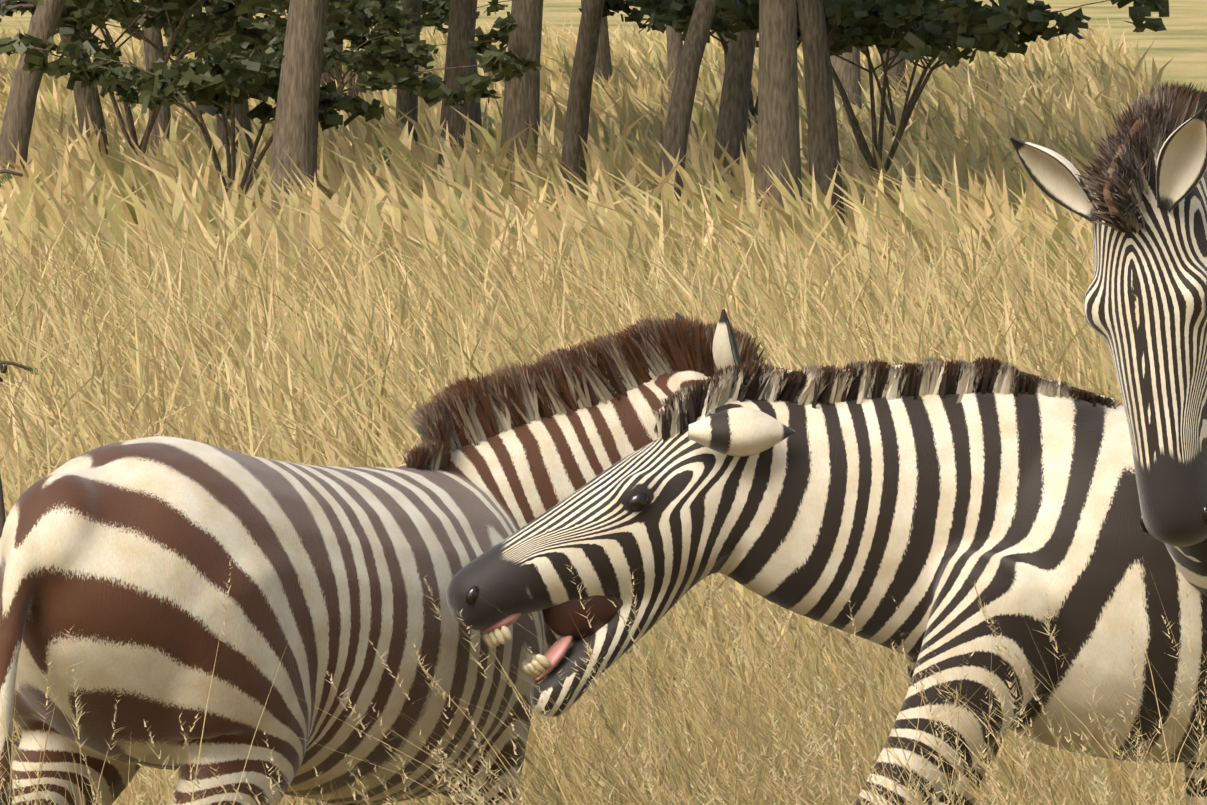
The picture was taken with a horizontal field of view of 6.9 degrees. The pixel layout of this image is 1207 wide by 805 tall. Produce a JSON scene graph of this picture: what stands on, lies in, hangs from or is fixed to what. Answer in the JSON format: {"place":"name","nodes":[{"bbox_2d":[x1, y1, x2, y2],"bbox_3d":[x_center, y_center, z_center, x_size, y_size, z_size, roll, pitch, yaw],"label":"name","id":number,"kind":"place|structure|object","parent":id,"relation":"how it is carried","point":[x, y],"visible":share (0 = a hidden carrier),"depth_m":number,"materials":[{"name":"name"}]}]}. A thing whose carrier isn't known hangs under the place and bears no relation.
{"place":"outdoors","nodes":[
{"label":"outdoors","id":0,"kind":"place"},
{"bbox_2d":[0,179,1130,799],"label":"grass","id":1,"kind":"structure","parent":0,"point":[276,369],"depth_m":40.09,"materials":[{"name":"beige plant"}]},
{"bbox_2d":[0,16,1201,346],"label":"grass","id":2,"kind":"structure","parent":0,"point":[1060,94],"depth_m":68.87,"materials":[{"name":"beige plant"}]},
{"bbox_2d":[0,404,1206,804],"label":"grass","id":3,"kind":"structure","parent":0,"point":[546,776],"depth_m":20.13,"materials":[{"name":"beige plant"}]},
{"bbox_2d":[0,0,1206,386],"bbox_3d":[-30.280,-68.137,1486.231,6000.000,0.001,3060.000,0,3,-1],"label":"ground","id":4,"kind":"structure","parent":0,"point":[1182,38],"depth_m":215.76,"materials":[{"name":"beige plant"}]},
{"bbox_2d":[0,0,43,754],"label":"acacia sapling","id":5,"kind":"object","parent":4,"relation":"on","point":[4,370],"visible":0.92,"depth_m":20.70,"materials":[{"name":"brown plant"}]},
{"bbox_2d":[0,0,65,188],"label":"acacia tree","id":6,"kind":"object","parent":4,"relation":"on","point":[16,128],"visible":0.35,"depth_m":71.28,"materials":[{"name":"brown plant"}]},
{"bbox_2d":[60,11,108,156],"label":"acacia tree","id":7,"kind":"object","parent":4,"relation":"on","point":[87,97],"visible":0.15,"depth_m":82.90,"materials":[{"name":"brown plant"}]},
{"bbox_2d":[139,0,170,163],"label":"acacia tree","id":8,"kind":"object","parent":4,"relation":"on","point":[152,53],"visible":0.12,"depth_m":81.69,"materials":[{"name":"brown plant"}]},
{"bbox_2d":[0,0,411,195],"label":"shrub","id":9,"kind":"object","parent":4,"relation":"on","point":[128,14],"visible":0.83,"depth_m":75.10,"materials":[{"name":"green plant"}]},
{"bbox_2d":[205,0,253,164],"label":"acacia tree","id":10,"kind":"object","parent":4,"relation":"on","point":[242,118],"visible":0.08,"depth_m":82.68,"materials":[{"name":"brown plant"}]},
{"bbox_2d":[0,16,541,198],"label":"shrub","id":11,"kind":"object","parent":4,"relation":"on","point":[215,82],"visible":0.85,"depth_m":66.66,"materials":[{"name":"green plant"}]},
{"bbox_2d":[270,0,328,213],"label":"acacia tree","id":12,"kind":"object","parent":4,"relation":"on","point":[295,135],"visible":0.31,"depth_m":66.20,"materials":[{"name":"brown plant"}]},
{"bbox_2d":[321,40,342,87],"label":"acacia tree","id":13,"kind":"object","parent":4,"relation":"on","point":[323,75],"visible":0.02,"depth_m":112.50,"materials":[{"name":"brown plant"}]},
{"bbox_2d":[163,6,516,137],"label":"shrub","id":14,"kind":"object","parent":4,"relation":"on","point":[390,47],"visible":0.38,"depth_m":80.66,"materials":[{"name":"green plant"}]},
{"bbox_2d":[248,0,511,117],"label":"shrub","id":15,"kind":"object","parent":4,"relation":"on","point":[443,6],"visible":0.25,"depth_m":96.52,"materials":[{"name":"green plant"}]},
{"bbox_2d":[0,309,773,804],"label":"zebra","id":16,"kind":"object","parent":4,"relation":"on","point":[114,557],"visible":0.83,"depth_m":18.07,"materials":[{"name":"multicoloured"}]},
{"bbox_2d":[395,0,421,145],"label":"acacia tree","id":17,"kind":"object","parent":4,"relation":"on","point":[406,101],"visible":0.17,"depth_m":87.38,"materials":[{"name":"brown plant"}]},
{"bbox_2d":[438,0,476,181],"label":"acacia tree","id":18,"kind":"object","parent":4,"relation":"on","point":[462,23],"visible":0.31,"depth_m":83.20,"materials":[{"name":"brown plant"}]},
{"bbox_2d":[472,59,482,145],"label":"acacia tree","id":19,"kind":"object","parent":4,"relation":"on","point":[476,112],"visible":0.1,"depth_m":84.99,"materials":[{"name":"brown plant"}]},
{"bbox_2d":[501,0,542,171],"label":"acacia tree","id":20,"kind":"object","parent":4,"relation":"on","point":[521,102],"visible":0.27,"depth_m":81.12,"materials":[{"name":"brown plant"}]},
{"bbox_2d":[560,0,604,195],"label":"acacia tree","id":21,"kind":"object","parent":4,"relation":"on","point":[578,110],"visible":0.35,"depth_m":71.74,"materials":[{"name":"brown plant"}]},
{"bbox_2d":[581,0,611,93],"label":"acacia tree","id":22,"kind":"object","parent":4,"relation":"on","point":[603,65],"visible":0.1,"depth_m":112.53,"materials":[{"name":"brown plant"}]},
{"bbox_2d":[666,25,682,103],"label":"acacia tree","id":23,"kind":"object","parent":4,"relation":"on","point":[674,44],"visible":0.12,"depth_m":100.09,"materials":[{"name":"brown plant"}]},
{"bbox_2d":[656,0,717,223],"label":"acacia tree","id":24,"kind":"object","parent":4,"relation":"on","point":[677,126],"visible":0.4,"depth_m":67.84,"materials":[{"name":"brown plant"}]},
{"bbox_2d":[722,14,730,65],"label":"acacia tree","id":25,"kind":"object","parent":4,"relation":"on","point":[726,40],"depth_m":113.57,"materials":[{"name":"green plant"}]},
{"bbox_2d":[713,19,756,198],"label":"acacia tree","id":26,"kind":"object","parent":4,"relation":"on","point":[733,112],"visible":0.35,"depth_m":72.93,"materials":[{"name":"brown plant"}]},
{"bbox_2d":[578,0,940,145],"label":"shrub","id":27,"kind":"object","parent":4,"relation":"on","point":[657,7],"visible":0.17,"depth_m":88.75,"materials":[{"name":"green plant"}]},
{"bbox_2d":[755,0,802,219],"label":"acacia tree","id":28,"kind":"object","parent":4,"relation":"on","point":[778,136],"visible":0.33,"depth_m":65.16,"materials":[{"name":"brown plant"}]},
{"bbox_2d":[797,0,844,224],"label":"acacia tree","id":29,"kind":"object","parent":4,"relation":"on","point":[823,148],"visible":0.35,"depth_m":68.19,"materials":[{"name":"brown plant"}]},
{"bbox_2d":[446,353,1206,804],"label":"zebra","id":30,"kind":"object","parent":4,"relation":"on","point":[928,493],"visible":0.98,"depth_m":18.27},
{"bbox_2d":[830,46,861,128],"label":"acacia tree","id":31,"kind":"object","parent":4,"relation":"on","point":[848,74],"visible":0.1,"depth_m":97.51,"materials":[{"name":"brown plant"}]},
{"bbox_2d":[756,0,993,136],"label":"shrub","id":32,"kind":"object","parent":4,"relation":"on","point":[891,116],"visible":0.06,"depth_m":86.00,"materials":[{"name":"brown plant"}]},
{"bbox_2d":[881,32,907,97],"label":"acacia tree","id":33,"kind":"object","parent":4,"relation":"on","point":[898,69],"visible":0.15,"depth_m":112.05,"materials":[{"name":"brown plant"}]},
{"bbox_2d":[643,0,1168,182],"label":"shrub","id":34,"kind":"object","parent":4,"relation":"on","point":[969,25],"visible":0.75,"depth_m":68.56,"materials":[{"name":"green plant"}]},
{"bbox_2d":[1010,80,1206,804],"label":"zebra","id":35,"kind":"object","parent":4,"relation":"on","point":[1143,210],"visible":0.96,"depth_m":17.86,"materials":[{"name":"multicoloured"}]}
]}

